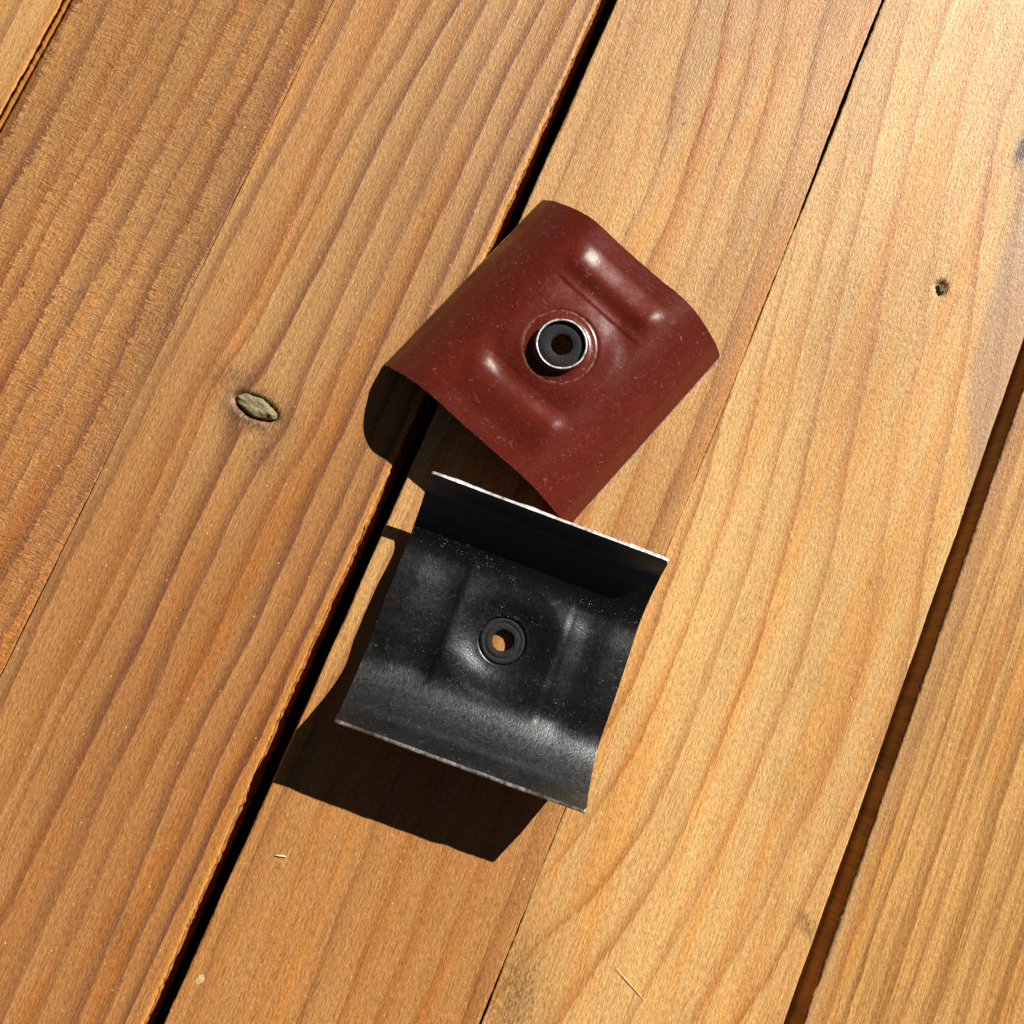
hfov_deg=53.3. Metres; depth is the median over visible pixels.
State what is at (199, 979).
wood chip
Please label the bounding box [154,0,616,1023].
ground
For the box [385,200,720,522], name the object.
roof clip
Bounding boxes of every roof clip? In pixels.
[334,471,669,812]
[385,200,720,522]
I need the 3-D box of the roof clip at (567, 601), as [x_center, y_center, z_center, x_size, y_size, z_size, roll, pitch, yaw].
[-0.003,0.043,0.344,0.086,0.022,0.088,20,79,-1]
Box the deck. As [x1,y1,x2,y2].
[0,0,1023,1023]
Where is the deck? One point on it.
(246, 246)

